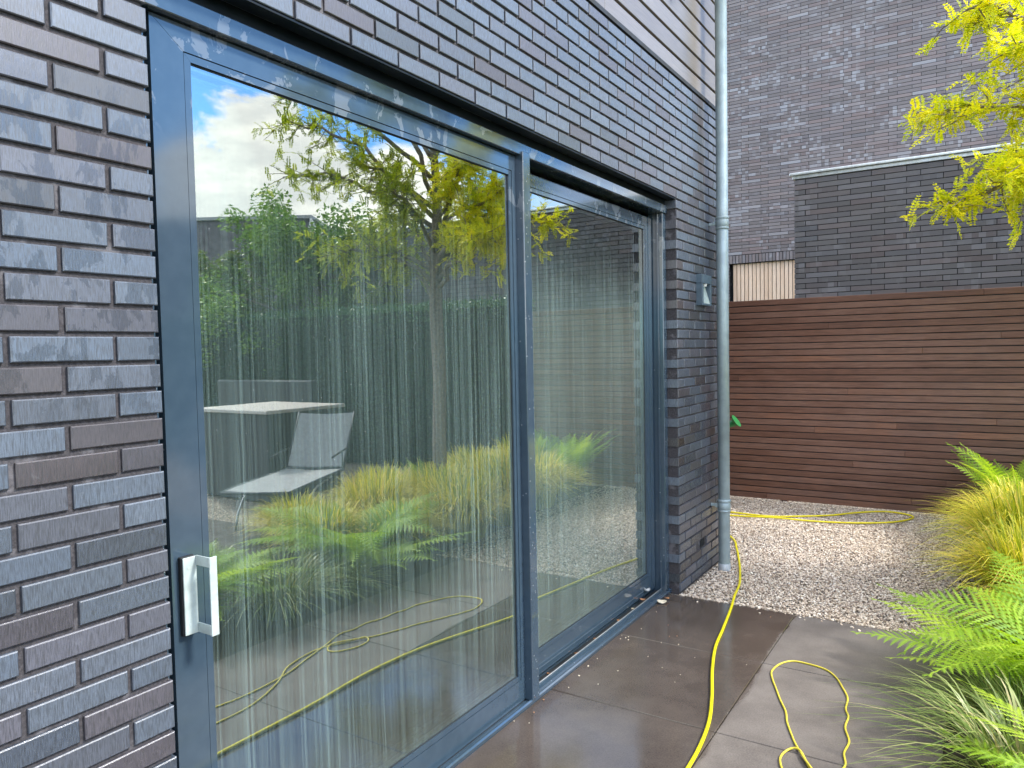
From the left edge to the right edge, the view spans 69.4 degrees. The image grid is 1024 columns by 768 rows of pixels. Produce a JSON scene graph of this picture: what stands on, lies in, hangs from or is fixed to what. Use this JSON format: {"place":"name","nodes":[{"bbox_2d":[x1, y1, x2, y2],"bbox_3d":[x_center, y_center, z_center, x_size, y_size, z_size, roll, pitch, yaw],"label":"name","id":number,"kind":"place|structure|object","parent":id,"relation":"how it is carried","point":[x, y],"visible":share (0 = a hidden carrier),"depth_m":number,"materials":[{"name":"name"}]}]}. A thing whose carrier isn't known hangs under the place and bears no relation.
{"place":"outdoors","nodes":[
{"label":"outdoors","id":0,"kind":"place"},
{"bbox_2d":[455,594,952,767],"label":"patio","id":1,"kind":"structure","parent":0,"point":[639,709],"depth_m":3.31,"materials":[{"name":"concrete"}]},
{"bbox_2d":[685,511,913,767],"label":"garden hose","id":2,"kind":"object","parent":1,"relation":"on","point":[696,752],"visible":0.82,"depth_m":5.05,"materials":[{"name":"yellow rubber"}]},
{"bbox_2d":[770,660,849,767],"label":"garden hose","id":3,"kind":"object","parent":1,"relation":"on","point":[801,752],"visible":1,"depth_m":3.09,"materials":[{"name":"yellow rubber"}]},
{"bbox_2d":[730,415,740,427],"bbox_3d":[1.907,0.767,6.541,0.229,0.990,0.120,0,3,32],"label":"watering spout","id":4,"kind":"object","parent":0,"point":[734,420],"visible":0.31,"depth_m":6.47,"materials":[{"name":"green plastic"}]},
{"bbox_2d":[670,496,1003,647],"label":"gravel path","id":5,"kind":"structure","parent":0,"point":[822,611],"depth_m":5.18,"materials":[{"name":"grey gravel"}]},
{"bbox_2d":[729,286,1023,516],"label":"wooden fence","id":6,"kind":"object","parent":5,"relation":"on","point":[878,401],"visible":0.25,"depth_m":7.05,"materials":[{"name":"brown wood"}]},
{"bbox_2d":[727,0,1023,301],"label":"tall house","id":7,"kind":"structure","parent":0,"point":[817,84],"depth_m":13.83,"materials":[{"name":"grey brick"}]},
{"bbox_2d":[789,142,1023,297],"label":"garden building","id":8,"kind":"structure","parent":0,"point":[853,235],"depth_m":8.48,"materials":[{"name":"grey brick"}]},
{"bbox_2d":[806,652,1023,767],"bbox_3d":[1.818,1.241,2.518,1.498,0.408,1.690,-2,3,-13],"label":"striped grass","id":9,"kind":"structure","parent":0,"point":[1011,744],"depth_m":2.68,"materials":[{"name":"green plant"}]},
{"bbox_2d":[942,523,1023,767],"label":"bed soil","id":10,"kind":"structure","parent":0,"point":[951,726],"depth_m":3.42,"materials":[{"name":"brown soil"}]},
{"bbox_2d":[850,547,1023,699],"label":"fern","id":11,"kind":"object","parent":10,"relation":"on","point":[998,655],"visible":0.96,"depth_m":3.35,"materials":[{"name":"green plant"}]},
{"bbox_2d":[897,0,1023,249],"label":"locust tree","id":12,"kind":"object","parent":10,"relation":"on","point":[1007,167],"visible":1,"depth_m":4.53,"materials":[{"name":"yellow plant"}]},
{"bbox_2d":[901,509,1023,625],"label":"grass clump","id":13,"kind":"object","parent":10,"relation":"on","point":[1012,548],"visible":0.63,"depth_m":4.24,"materials":[{"name":"yellow plant"}]},
{"bbox_2d":[902,471,1023,559],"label":"grass clump","id":14,"kind":"object","parent":10,"relation":"on","point":[1003,502],"visible":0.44,"depth_m":4.83,"materials":[{"name":"yellow plant"}]},
{"bbox_2d":[914,475,1021,540],"bbox_3d":[3.714,0.958,5.364,1.625,0.642,1.564,-2,3,-9],"label":"grass clump","id":15,"kind":"object","parent":10,"relation":"on","point":[974,497],"visible":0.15,"depth_m":5.55,"materials":[{"name":"yellow plant"}]},
{"bbox_2d":[925,677,1023,767],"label":"fern","id":16,"kind":"object","parent":10,"relation":"on","point":[989,755],"visible":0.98,"depth_m":2.39,"materials":[{"name":"green plant"}]},
{"bbox_2d":[942,576,1023,644],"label":"grass clump","id":17,"kind":"object","parent":10,"relation":"on","point":[995,609],"visible":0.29,"depth_m":3.69,"materials":[{"name":"green plant"}]},
{"bbox_2d":[946,442,1023,494],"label":"fern","id":18,"kind":"object","parent":10,"relation":"on","point":[989,474],"visible":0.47,"depth_m":6.12,"materials":[{"name":"green plant"}]},
{"label":"ground","id":19,"kind":"structure","parent":0,"visible":0},
{"bbox_2d":[0,0,718,767],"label":"brick house","id":20,"kind":"structure","parent":19,"relation":"on","point":[108,604],"depth_m":2.01,"materials":[{"name":"grey brick"}]},
{"bbox_2d":[143,11,525,767],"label":"door panel","id":21,"kind":"structure","parent":20,"relation":"in","point":[175,51],"depth_m":1.93,"materials":[{"name":"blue metal"}]},
{"bbox_2d":[191,73,495,767],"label":"curtain","id":22,"kind":"object","parent":20,"relation":"hanging from","point":[357,605],"visible":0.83,"depth_m":2.68,"materials":[{"name":"white fabric"}]},
{"bbox_2d":[487,174,654,682],"bbox_3d":[0.408,0.177,4.004,0.050,2.368,1.774,0,3,32],"label":"door panel","id":23,"kind":"structure","parent":20,"relation":"in","point":[618,558],"depth_m":4.18,"materials":[{"name":"clear glass"}]},
{"bbox_2d":[530,170,628,641],"bbox_3d":[0.361,0.063,4.292,0.102,2.600,1.585,0,3,32],"label":"curtain","id":24,"kind":"object","parent":20,"relation":"hanging from","point":[563,348],"visible":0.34,"depth_m":4.15,"materials":[{"name":"white fabric"}]},
{"bbox_2d":[696,274,711,306],"bbox_3d":[1.320,-0.643,5.090,0.044,0.210,0.210,0,3,32],"label":"wall lamp","id":25,"kind":"object","parent":20,"relation":"attached to","point":[703,289],"visible":1,"depth_m":5.03,"materials":[{"name":"grey metal"}]},
{"bbox_2d":[709,0,730,571],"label":"downpipe","id":26,"kind":"object","parent":20,"relation":"attached to","point":[723,503],"visible":0.97,"depth_m":5.17,"materials":[{"name":"metal"}]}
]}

